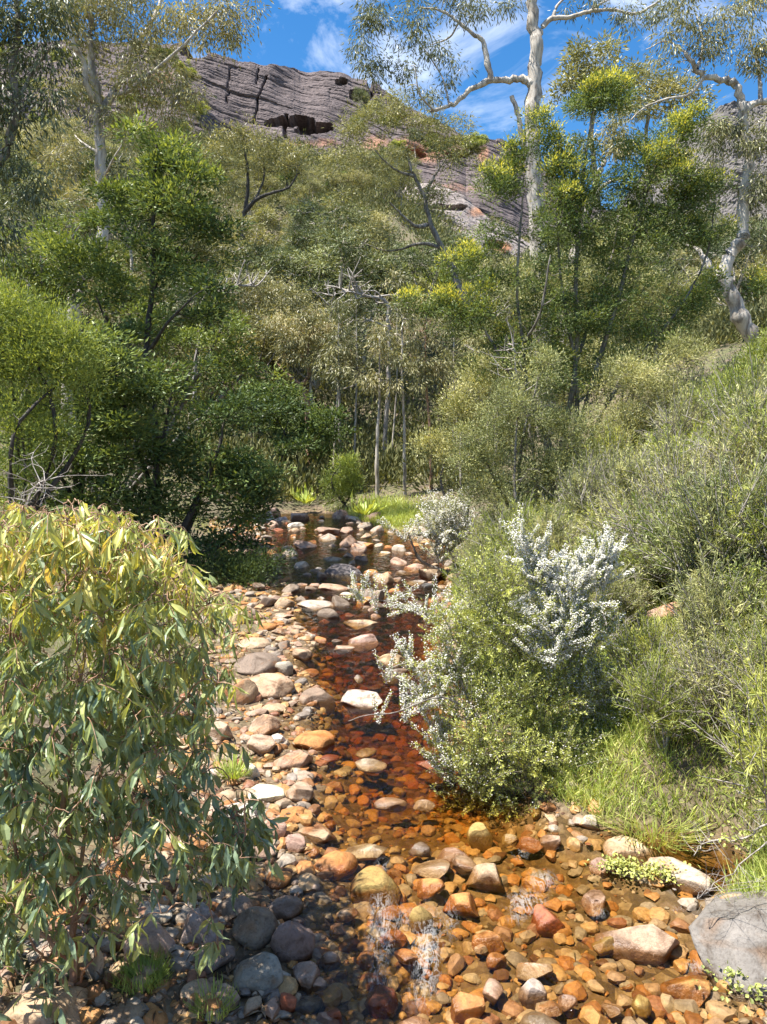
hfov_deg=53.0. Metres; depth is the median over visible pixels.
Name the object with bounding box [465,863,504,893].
rock
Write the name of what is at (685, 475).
heath shrub
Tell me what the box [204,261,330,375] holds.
gum tree
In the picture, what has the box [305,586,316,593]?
cobble
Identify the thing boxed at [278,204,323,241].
hill gum
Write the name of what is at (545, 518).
heath shrub
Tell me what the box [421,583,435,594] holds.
rock
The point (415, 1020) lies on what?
rock
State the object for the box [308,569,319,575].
cobble
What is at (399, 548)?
cobble
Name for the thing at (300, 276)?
hill bush
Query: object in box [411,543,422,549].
cobble
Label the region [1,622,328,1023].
leaf litter
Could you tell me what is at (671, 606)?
rock
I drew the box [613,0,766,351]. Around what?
gum tree
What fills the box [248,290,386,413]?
hill gum
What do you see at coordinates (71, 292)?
hill gum
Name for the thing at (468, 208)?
rock slab
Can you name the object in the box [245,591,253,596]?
cobble
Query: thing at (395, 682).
cobble
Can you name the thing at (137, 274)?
hill gum
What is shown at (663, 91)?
gum tree
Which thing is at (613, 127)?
gum tree
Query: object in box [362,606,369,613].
cobble
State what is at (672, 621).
heath shrub
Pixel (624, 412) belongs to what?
bush
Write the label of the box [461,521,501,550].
heath shrub
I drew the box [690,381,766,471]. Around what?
heath shrub
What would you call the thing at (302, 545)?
cobble
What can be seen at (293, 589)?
cobble
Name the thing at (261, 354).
hill gum
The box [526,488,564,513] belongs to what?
heath shrub
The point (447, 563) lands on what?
cobble
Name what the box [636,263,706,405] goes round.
dead tree
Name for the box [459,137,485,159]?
cliff bush
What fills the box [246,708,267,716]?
rock
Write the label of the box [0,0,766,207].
sky
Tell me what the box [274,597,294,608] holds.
cobble
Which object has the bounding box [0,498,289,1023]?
gum sapling
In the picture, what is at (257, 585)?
cobble
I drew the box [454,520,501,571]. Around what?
heath shrub
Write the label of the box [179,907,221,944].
rock
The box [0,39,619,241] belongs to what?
cliff
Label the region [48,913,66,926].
cobble
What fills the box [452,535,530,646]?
heath shrub
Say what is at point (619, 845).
rock
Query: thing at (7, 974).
cobble
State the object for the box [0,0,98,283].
gum tree
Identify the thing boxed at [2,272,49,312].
hill bush
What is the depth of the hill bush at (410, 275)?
65.20 m
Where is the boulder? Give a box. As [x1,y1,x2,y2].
[688,889,766,1002]
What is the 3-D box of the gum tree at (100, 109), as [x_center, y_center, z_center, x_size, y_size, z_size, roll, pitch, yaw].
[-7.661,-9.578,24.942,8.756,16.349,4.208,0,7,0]
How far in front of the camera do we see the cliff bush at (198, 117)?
218.40 m
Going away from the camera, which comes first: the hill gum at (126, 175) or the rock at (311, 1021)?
the rock at (311, 1021)
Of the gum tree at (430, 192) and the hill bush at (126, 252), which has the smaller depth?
the gum tree at (430, 192)
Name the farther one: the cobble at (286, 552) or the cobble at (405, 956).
the cobble at (286, 552)
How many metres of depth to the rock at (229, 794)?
7.23 m
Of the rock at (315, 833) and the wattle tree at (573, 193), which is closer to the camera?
the rock at (315, 833)
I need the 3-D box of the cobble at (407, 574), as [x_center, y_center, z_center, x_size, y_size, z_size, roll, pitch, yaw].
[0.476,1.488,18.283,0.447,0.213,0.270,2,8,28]
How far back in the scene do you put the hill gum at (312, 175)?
110.78 m
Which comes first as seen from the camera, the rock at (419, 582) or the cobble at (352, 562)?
the rock at (419, 582)
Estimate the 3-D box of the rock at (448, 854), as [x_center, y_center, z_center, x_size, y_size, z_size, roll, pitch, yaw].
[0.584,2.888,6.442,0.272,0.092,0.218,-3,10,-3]
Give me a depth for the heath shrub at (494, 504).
17.66 m
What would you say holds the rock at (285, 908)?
on the ground at (536, 860)
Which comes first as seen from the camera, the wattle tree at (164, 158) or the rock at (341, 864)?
the rock at (341, 864)
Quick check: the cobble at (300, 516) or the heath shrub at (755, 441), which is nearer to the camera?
the heath shrub at (755, 441)
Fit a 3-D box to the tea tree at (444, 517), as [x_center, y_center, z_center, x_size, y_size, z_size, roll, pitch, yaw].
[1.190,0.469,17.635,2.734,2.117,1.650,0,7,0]
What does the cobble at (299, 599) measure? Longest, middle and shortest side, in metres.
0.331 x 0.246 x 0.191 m
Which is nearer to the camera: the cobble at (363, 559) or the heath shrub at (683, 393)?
the heath shrub at (683, 393)
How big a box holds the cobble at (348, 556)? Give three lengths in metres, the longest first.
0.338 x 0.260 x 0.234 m
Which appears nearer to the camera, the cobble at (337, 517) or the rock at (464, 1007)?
the rock at (464, 1007)
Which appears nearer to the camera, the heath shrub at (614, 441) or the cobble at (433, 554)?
the heath shrub at (614, 441)
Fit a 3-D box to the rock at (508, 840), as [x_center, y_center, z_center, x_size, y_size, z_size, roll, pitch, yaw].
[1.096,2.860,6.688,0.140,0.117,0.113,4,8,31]
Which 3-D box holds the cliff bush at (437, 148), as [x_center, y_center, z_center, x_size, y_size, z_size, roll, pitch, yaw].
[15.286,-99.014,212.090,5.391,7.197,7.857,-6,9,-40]
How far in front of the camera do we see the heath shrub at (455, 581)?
12.19 m
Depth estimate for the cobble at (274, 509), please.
28.44 m
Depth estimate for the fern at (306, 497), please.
29.57 m
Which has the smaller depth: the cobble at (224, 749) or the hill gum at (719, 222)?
the cobble at (224, 749)
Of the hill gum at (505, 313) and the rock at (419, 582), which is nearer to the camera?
the rock at (419, 582)
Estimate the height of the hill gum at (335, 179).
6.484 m
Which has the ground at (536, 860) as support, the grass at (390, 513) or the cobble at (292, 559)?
the grass at (390, 513)
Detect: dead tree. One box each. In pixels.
[188,259,272,424]
[309,280,354,456]
[324,257,419,478]
[464,269,512,473]
[478,319,550,487]
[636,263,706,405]
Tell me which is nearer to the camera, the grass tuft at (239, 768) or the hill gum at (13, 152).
the grass tuft at (239, 768)
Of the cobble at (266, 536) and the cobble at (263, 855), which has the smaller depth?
the cobble at (263, 855)
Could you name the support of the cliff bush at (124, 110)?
on the cliff
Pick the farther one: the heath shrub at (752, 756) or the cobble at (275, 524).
the cobble at (275, 524)
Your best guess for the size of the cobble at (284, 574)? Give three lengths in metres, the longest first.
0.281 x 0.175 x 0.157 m
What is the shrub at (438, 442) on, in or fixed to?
on the ground at (536, 860)
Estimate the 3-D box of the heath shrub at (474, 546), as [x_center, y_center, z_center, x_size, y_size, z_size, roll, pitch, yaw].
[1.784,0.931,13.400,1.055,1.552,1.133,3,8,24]
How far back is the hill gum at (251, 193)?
100.62 m
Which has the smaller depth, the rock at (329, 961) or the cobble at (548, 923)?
the rock at (329, 961)
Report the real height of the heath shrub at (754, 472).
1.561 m
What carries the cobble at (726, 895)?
in the creek water
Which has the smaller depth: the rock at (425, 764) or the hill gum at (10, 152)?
the rock at (425, 764)
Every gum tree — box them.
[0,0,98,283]
[10,0,279,468]
[193,111,318,252]
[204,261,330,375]
[255,303,361,471]
[310,81,487,417]
[340,0,701,437]
[539,27,664,340]
[560,106,674,381]
[602,53,726,303]
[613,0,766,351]
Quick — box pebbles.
[0,517,766,1023]
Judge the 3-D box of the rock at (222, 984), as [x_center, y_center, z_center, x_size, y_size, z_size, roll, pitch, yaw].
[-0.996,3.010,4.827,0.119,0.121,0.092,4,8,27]
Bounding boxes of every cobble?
[0,968,13,982]
[39,945,51,958]
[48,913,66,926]
[99,936,115,952]
[104,858,131,881]
[119,848,130,854]
[203,806,214,821]
[222,886,232,898]
[223,743,235,752]
[231,717,242,720]
[240,734,250,739]
[243,995,261,1017]
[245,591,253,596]
[250,571,273,582]
[250,845,276,859]
[252,582,264,590]
[259,596,276,606]
[261,535,271,541]
[266,871,291,889]
[268,521,278,529]
[271,507,280,517]
[271,595,280,602]
[271,649,282,655]
[273,528,285,534]
[273,554,285,564]
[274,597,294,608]
[278,572,287,577]
[278,640,289,649]
[279,577,291,584]
[281,584,299,595]
[282,545,293,550]
[283,549,297,559]
[288,557,298,564]
[289,528,299,534]
[291,513,309,522]
[291,622,302,625]
[291,629,300,634]
[293,540,316,552]
[293,561,309,573]
[293,961,318,994]
[294,596,305,602]
[295,726,305,732]
[301,573,312,581]
[304,634,315,640]
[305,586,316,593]
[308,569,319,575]
[308,583,319,588]
[314,636,326,646]
[317,527,339,535]
[317,571,327,580]
[317,608,340,623]
[318,619,329,625]
[319,533,336,543]
[324,820,336,830]
[326,689,337,695]
[328,543,336,550]
[331,515,343,523]
[331,782,343,792]
[332,509,347,520]
[332,595,352,612]
[332,639,342,646]
[335,907,358,922]
[337,548,349,552]
[339,535,357,551]
[339,592,355,602]
[340,527,352,536]
[342,553,353,560]
[345,613,354,617]
[348,516,358,522]
[348,560,355,565]
[349,583,361,592]
[350,543,366,556]
[354,556,368,564]
[354,675,362,683]
[356,597,371,608]
[357,522,372,533]
[359,590,384,605]
[361,533,370,542]
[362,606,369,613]
[364,512,380,519]
[364,543,373,550]
[364,984,397,1018]
[368,525,383,536]
[368,607,377,615]
[371,602,385,612]
[371,614,380,620]
[374,543,383,550]
[374,572,393,589]
[382,668,407,685]
[383,545,391,551]
[388,588,398,594]
[389,611,401,617]
[390,557,407,568]
[392,544,405,558]
[393,577,401,582]
[394,948,417,965]
[395,570,411,578]
[404,552,414,557]
[406,600,424,612]
[408,842,431,857]
[409,526,425,535]
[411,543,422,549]
[419,569,441,582]
[421,713,436,731]
[425,547,443,559]
[427,598,441,609]
[437,585,446,591]
[443,560,452,567]
[482,978,503,1005]
[531,904,565,937]
[532,808,540,820]
[581,889,605,916]
[631,994,651,1018]
[720,894,741,898]
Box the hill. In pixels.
[621,98,766,227]
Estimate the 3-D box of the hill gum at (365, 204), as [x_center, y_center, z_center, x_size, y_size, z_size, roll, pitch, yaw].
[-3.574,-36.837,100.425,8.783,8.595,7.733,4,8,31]
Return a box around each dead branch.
[0,442,110,510]
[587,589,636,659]
[678,807,766,859]
[683,439,749,482]
[683,799,766,939]
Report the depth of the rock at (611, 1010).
4.75 m
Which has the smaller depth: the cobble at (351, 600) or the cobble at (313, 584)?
the cobble at (351, 600)
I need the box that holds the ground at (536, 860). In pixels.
[0,134,766,1023]
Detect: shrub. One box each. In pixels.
[177,534,301,589]
[316,447,367,510]
[400,335,516,531]
[432,536,514,611]
[448,538,476,570]
[450,215,721,472]
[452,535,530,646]
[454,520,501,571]
[454,521,505,594]
[457,487,585,584]
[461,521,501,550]
[464,512,497,540]
[467,509,495,535]
[475,486,535,532]
[484,495,526,518]
[486,598,548,669]
[487,486,549,550]
[507,498,567,523]
[509,466,559,508]
[514,491,590,578]
[514,504,588,558]
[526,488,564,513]
[535,480,559,502]
[538,493,584,528]
[539,445,616,514]
[546,515,657,588]
[549,449,609,522]
[550,415,654,482]
[560,460,727,568]
[561,513,602,547]
[566,431,647,517]
[569,548,627,625]
[573,489,630,548]
[586,560,671,634]
[590,433,675,513]
[597,605,718,699]
[601,414,660,455]
[601,467,763,592]
[603,630,742,755]
[610,534,668,595]
[612,483,702,601]
[615,479,669,532]
[618,409,723,480]
[622,601,709,657]
[624,421,745,540]
[627,441,648,467]
[633,373,717,448]
[634,430,687,464]
[636,609,766,744]
[641,439,766,612]
[645,370,706,426]
[652,452,710,495]
[652,542,766,669]
[657,347,723,406]
[658,370,738,434]
[661,416,728,456]
[670,657,766,817]
[672,408,746,487]
[677,398,766,501]
[681,340,766,429]
[686,608,766,673]
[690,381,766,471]
[690,459,766,578]
[694,607,766,685]
[702,555,766,632]
[703,338,759,379]
[703,360,766,447]
[706,616,766,733]
[723,369,766,413]
[724,449,766,519]
[730,351,766,385]
[731,515,766,580]
[734,415,766,474]
[743,583,766,630]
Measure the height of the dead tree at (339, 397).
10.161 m
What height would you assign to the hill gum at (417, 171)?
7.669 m
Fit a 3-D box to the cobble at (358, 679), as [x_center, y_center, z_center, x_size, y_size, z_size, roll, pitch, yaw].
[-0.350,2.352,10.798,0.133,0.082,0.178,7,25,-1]
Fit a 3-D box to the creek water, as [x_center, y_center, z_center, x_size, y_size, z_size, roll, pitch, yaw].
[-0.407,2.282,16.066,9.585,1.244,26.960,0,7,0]
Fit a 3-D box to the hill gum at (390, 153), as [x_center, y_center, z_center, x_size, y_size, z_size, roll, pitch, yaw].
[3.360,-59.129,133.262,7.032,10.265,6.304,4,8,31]
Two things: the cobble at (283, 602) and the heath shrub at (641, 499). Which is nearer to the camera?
the heath shrub at (641, 499)
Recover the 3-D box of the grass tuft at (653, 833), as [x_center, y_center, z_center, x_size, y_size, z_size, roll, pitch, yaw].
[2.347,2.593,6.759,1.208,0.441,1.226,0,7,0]
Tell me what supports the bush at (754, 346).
on the ground at (536, 860)
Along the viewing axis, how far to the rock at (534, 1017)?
4.65 m
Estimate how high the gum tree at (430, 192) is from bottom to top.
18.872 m
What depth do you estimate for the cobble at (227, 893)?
5.79 m
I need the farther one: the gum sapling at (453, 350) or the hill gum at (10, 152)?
the hill gum at (10, 152)
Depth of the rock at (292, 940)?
5.15 m
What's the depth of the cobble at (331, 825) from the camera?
6.99 m
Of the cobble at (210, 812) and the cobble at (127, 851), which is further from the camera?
the cobble at (210, 812)
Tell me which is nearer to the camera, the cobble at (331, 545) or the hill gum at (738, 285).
the cobble at (331, 545)
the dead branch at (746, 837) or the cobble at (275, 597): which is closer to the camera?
the dead branch at (746, 837)
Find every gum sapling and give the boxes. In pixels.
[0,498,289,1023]
[308,294,358,474]
[334,276,385,451]
[344,315,408,496]
[362,264,429,446]
[377,297,441,494]
[400,295,454,488]
[435,297,473,437]
[455,285,516,449]
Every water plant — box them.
[584,851,654,875]
[608,857,700,886]
[692,959,766,1011]
[700,819,766,861]
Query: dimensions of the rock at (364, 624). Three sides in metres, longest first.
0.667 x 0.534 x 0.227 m
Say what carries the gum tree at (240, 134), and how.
on the ground at (536, 860)
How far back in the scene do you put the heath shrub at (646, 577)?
9.51 m
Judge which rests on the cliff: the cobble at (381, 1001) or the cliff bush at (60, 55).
the cliff bush at (60, 55)
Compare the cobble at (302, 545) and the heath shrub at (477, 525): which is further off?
the cobble at (302, 545)
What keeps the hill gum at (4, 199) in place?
on the ground at (536, 860)
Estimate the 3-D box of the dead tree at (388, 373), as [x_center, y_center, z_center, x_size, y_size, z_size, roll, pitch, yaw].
[-0.484,-6.688,36.514,4.714,10.346,2.044,0,7,0]
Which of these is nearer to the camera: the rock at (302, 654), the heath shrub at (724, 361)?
the rock at (302, 654)
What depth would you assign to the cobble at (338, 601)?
14.94 m
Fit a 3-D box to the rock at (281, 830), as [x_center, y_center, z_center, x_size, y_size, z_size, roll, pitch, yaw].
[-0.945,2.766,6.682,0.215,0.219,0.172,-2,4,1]
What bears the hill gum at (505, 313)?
on the ground at (536, 860)
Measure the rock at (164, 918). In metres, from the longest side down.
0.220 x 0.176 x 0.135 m
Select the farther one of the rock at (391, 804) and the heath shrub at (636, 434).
the heath shrub at (636, 434)
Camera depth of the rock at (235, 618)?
13.45 m
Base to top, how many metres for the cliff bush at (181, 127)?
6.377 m
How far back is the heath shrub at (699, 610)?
7.39 m
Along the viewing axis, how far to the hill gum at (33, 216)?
50.28 m
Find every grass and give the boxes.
[0,428,249,710]
[322,489,440,534]
[444,541,766,903]
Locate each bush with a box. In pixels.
[0,261,127,516]
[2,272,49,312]
[6,78,28,90]
[24,75,48,95]
[26,113,46,125]
[48,48,71,63]
[48,338,119,363]
[61,154,94,183]
[73,57,87,72]
[103,239,134,266]
[114,104,136,117]
[118,94,141,104]
[148,45,165,72]
[148,97,165,108]
[149,47,179,68]
[168,122,191,135]
[170,115,188,132]
[172,58,196,82]
[181,68,200,82]
[184,101,210,121]
[186,110,202,127]
[231,373,362,481]
[255,398,324,446]
[275,167,297,186]
[282,263,320,292]
[347,116,366,136]
[352,86,370,105]
[364,96,384,128]
[376,114,399,134]
[391,139,406,154]
[402,263,422,282]
[403,247,420,258]
[407,128,429,157]
[412,261,469,289]
[420,133,438,159]
[427,139,449,166]
[428,329,637,529]
[450,133,464,149]
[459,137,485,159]
[462,130,489,154]
[470,145,486,161]
[571,324,724,450]
[695,319,766,397]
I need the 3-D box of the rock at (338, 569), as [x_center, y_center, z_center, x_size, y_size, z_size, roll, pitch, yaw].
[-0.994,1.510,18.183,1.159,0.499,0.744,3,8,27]
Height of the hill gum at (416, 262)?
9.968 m
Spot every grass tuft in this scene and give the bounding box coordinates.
[107,943,174,996]
[183,975,239,1023]
[212,743,256,780]
[581,772,720,852]
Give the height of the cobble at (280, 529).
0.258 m
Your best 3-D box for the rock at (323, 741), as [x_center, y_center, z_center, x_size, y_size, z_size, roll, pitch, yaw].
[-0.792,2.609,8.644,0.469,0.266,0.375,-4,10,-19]
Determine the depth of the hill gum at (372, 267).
48.37 m
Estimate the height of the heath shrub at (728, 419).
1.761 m
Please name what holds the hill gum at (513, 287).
on the ground at (536, 860)
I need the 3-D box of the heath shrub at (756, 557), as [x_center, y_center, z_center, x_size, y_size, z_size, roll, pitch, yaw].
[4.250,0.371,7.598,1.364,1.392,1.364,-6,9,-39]
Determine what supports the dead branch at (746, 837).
on the creek water
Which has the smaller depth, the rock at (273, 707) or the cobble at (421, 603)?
the rock at (273, 707)
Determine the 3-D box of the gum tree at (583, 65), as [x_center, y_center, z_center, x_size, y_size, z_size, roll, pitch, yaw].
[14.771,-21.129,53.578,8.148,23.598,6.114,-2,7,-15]
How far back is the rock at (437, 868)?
6.23 m
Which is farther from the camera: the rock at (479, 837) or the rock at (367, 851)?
the rock at (479, 837)
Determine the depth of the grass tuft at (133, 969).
4.90 m
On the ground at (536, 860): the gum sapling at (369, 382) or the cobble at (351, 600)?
the gum sapling at (369, 382)
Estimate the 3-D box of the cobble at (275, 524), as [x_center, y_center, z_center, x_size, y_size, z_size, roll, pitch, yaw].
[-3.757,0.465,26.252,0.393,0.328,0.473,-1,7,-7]
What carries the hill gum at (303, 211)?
on the ground at (536, 860)
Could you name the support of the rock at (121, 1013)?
on the ground at (536, 860)
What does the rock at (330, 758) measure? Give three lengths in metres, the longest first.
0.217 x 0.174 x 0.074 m
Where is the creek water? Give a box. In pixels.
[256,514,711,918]
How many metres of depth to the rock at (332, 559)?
19.74 m
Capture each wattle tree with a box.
[0,204,291,513]
[0,312,196,519]
[24,101,260,537]
[75,349,297,577]
[382,59,766,490]
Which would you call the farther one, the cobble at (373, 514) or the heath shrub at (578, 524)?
the cobble at (373, 514)
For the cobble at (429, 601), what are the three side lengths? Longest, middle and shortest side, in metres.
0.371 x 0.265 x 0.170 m
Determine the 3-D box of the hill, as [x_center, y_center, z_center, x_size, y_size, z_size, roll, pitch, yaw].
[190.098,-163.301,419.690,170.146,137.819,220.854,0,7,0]
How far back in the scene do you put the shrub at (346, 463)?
29.48 m
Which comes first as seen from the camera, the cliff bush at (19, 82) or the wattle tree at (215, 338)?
the wattle tree at (215, 338)
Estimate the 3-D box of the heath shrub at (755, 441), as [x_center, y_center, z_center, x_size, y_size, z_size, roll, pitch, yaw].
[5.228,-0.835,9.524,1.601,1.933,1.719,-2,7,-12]
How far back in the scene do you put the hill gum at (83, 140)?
104.05 m
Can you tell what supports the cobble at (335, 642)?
in the creek water
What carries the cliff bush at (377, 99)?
on the cliff
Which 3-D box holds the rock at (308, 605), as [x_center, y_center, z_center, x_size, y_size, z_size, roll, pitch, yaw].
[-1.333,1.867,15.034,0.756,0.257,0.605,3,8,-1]
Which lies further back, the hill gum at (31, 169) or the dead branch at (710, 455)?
the hill gum at (31, 169)
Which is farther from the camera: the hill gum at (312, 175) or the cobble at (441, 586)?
the hill gum at (312, 175)
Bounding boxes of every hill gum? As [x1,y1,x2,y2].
[0,136,22,166]
[0,140,28,185]
[0,159,45,214]
[0,167,80,315]
[0,185,10,219]
[0,236,39,302]
[12,157,83,231]
[12,163,109,239]
[14,113,83,197]
[27,231,116,342]
[30,121,59,163]
[36,118,94,179]
[46,242,169,345]
[59,177,131,240]
[59,182,119,246]
[74,145,166,274]
[84,137,138,168]
[87,159,133,231]
[106,113,137,152]
[111,132,144,162]
[121,183,206,253]
[124,191,226,241]
[134,218,232,303]
[138,143,192,179]
[145,264,245,398]
[160,166,213,200]
[182,205,287,345]
[182,306,306,436]
[205,196,283,254]
[207,243,242,268]
[216,157,245,191]
[222,227,376,381]
[225,155,282,196]
[230,168,275,231]
[239,161,274,206]
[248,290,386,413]
[253,231,317,284]
[276,214,291,245]
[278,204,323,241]
[279,175,324,207]
[280,191,376,293]
[299,166,323,200]
[299,226,327,252]
[301,205,403,276]
[303,228,416,394]
[316,165,350,199]
[327,199,389,227]
[335,163,378,200]
[343,142,379,171]
[359,225,415,281]
[361,151,388,193]
[363,172,401,199]
[367,226,471,357]
[377,156,420,217]
[385,143,423,193]
[392,260,436,293]
[399,168,422,181]
[436,273,529,349]
[459,248,514,288]
[461,264,502,292]
[468,258,548,333]
[524,246,580,265]
[558,207,715,345]
[582,204,684,331]
[668,276,729,322]
[672,246,705,272]
[673,218,766,306]
[674,241,701,272]
[678,236,750,278]
[691,214,732,257]
[706,236,766,304]
[723,215,766,253]
[756,250,766,273]
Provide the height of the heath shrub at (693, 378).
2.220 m
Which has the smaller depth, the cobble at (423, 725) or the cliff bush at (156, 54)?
the cobble at (423, 725)
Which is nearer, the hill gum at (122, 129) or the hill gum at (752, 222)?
the hill gum at (752, 222)
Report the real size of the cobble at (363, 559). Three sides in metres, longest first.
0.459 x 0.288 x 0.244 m
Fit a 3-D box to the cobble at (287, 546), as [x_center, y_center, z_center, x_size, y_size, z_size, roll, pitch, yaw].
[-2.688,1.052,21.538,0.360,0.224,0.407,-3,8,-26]
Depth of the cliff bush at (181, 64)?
223.44 m
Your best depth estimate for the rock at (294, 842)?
6.47 m
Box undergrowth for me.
[0,113,766,505]
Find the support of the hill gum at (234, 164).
on the ground at (536, 860)
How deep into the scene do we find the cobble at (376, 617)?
14.14 m
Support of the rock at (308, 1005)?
on the ground at (536, 860)
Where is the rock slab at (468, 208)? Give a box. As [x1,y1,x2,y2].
[402,181,529,263]
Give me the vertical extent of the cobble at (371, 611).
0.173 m
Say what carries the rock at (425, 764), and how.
in the creek water
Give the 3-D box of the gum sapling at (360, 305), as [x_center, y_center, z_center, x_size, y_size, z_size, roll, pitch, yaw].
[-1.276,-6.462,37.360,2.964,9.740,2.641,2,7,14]
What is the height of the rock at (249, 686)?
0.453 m
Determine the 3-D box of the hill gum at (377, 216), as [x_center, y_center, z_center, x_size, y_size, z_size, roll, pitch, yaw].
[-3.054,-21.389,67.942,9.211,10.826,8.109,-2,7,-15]
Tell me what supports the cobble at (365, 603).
in the creek water
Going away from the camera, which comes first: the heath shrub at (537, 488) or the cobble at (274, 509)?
the heath shrub at (537, 488)
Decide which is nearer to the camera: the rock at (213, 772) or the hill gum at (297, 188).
the rock at (213, 772)
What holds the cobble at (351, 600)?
in the creek water
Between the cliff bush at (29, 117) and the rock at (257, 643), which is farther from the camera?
the cliff bush at (29, 117)
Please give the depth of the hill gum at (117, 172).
94.49 m
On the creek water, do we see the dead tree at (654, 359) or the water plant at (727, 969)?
the water plant at (727, 969)
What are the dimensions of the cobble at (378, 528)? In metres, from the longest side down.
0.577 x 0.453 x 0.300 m
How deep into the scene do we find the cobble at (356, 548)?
20.96 m
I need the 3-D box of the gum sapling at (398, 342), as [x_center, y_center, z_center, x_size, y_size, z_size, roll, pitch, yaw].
[0.658,-7.358,39.592,3.601,10.455,2.371,0,7,0]
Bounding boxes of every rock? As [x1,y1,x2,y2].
[0,986,87,1023]
[81,949,103,980]
[104,1001,145,1023]
[123,919,175,961]
[124,958,163,975]
[143,904,171,924]
[174,874,217,901]
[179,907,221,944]
[180,978,212,1002]
[193,945,234,973]
[207,769,219,775]
[209,721,233,741]
[215,895,252,923]
[217,983,234,988]
[219,790,238,801]
[227,801,258,819]
[229,610,251,623]
[230,678,258,704]
[232,906,278,949]
[232,952,283,993]
[234,652,281,675]
[238,637,270,648]
[241,763,259,777]
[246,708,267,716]
[246,734,275,754]
[248,784,284,802]
[249,673,294,698]
[249,714,279,734]
[258,511,273,521]
[259,622,276,630]
[262,703,286,713]
[265,817,286,839]
[267,895,302,921]
[270,920,314,962]
[271,628,287,635]
[272,733,285,743]
[273,749,312,770]
[274,517,286,526]
[274,613,293,617]
[275,661,292,675]
[279,806,307,822]
[280,992,296,1012]
[285,834,304,852]
[286,781,313,802]
[287,522,306,532]
[287,625,303,630]
[292,647,312,661]
[292,730,334,752]
[294,770,314,781]
[295,996,322,1015]
[296,583,306,591]
[296,600,334,612]
[298,687,335,713]
[298,822,336,844]
[304,668,318,677]
[304,846,319,856]
[305,1018,321,1023]
[314,850,357,880]
[316,556,344,567]
[317,564,362,586]
[318,583,348,594]
[319,951,340,971]
[320,754,338,762]
[326,1009,343,1023]
[335,645,354,654]
[340,689,382,714]
[343,620,379,631]
[346,843,386,860]
[348,634,378,653]
[350,865,400,906]
[350,1019,366,1023]
[355,748,376,758]
[355,758,386,773]
[363,569,378,579]
[374,797,406,812]
[376,653,404,670]
[377,551,390,557]
[379,929,407,948]
[398,1016,430,1023]
[403,564,425,576]
[405,580,427,587]
[409,905,432,933]
[412,859,449,878]
[413,799,434,811]
[416,760,441,770]
[417,878,444,899]
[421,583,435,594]
[437,847,468,868]
[442,892,478,917]
[450,991,485,1023]
[452,855,475,874]
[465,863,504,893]
[467,822,492,851]
[471,930,504,955]
[474,944,487,953]
[486,952,506,970]
[502,834,517,846]
[515,836,542,852]
[515,962,552,980]
[518,978,546,1010]
[520,1011,560,1023]
[535,1000,561,1016]
[539,834,561,853]
[558,994,577,1011]
[579,815,599,830]
[589,857,611,878]
[592,936,613,956]
[594,924,679,965]
[601,1003,623,1017]
[602,835,659,870]
[640,857,717,896]
[647,602,685,626]
[660,975,710,1006]
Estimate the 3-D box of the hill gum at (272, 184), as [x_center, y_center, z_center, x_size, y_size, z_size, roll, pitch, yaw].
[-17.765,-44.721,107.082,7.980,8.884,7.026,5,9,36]
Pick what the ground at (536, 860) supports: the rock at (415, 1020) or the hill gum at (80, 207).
the hill gum at (80, 207)
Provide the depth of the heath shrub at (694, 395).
14.24 m
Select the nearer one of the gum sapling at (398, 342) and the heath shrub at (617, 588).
the heath shrub at (617, 588)
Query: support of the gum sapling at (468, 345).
on the ground at (536, 860)
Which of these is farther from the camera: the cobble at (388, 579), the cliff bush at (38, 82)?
the cliff bush at (38, 82)
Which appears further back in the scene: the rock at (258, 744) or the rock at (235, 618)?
the rock at (235, 618)
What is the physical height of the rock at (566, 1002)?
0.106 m
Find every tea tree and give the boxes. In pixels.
[341,502,636,822]
[377,487,480,574]
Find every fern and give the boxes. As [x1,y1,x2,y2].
[290,484,315,502]
[350,490,388,515]
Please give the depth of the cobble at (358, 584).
16.50 m
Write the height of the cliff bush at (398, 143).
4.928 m
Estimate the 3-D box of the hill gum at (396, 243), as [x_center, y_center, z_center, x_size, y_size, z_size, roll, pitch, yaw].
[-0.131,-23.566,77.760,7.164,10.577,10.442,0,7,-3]
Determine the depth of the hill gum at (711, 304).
55.16 m
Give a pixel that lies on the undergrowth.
(722, 329)
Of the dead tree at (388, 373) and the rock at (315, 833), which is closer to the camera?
the rock at (315, 833)
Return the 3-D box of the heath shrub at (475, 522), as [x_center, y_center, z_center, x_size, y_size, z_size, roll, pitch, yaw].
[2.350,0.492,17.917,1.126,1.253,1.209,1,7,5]
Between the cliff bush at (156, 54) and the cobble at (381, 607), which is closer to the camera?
the cobble at (381, 607)
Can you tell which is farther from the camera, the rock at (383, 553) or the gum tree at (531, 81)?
the gum tree at (531, 81)
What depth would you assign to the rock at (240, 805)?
6.97 m
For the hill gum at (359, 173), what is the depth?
120.91 m
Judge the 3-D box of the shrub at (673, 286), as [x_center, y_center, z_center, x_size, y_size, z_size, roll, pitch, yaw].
[5.617,-4.185,21.622,7.580,8.402,3.515,0,7,0]
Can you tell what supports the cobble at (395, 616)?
in the creek water
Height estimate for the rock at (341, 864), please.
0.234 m
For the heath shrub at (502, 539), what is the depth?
12.18 m
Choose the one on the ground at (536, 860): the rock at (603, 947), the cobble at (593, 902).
the rock at (603, 947)
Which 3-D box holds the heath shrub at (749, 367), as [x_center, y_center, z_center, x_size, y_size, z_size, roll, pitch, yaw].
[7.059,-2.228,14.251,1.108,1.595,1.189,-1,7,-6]
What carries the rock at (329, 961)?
on the ground at (536, 860)
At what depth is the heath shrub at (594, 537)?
9.81 m

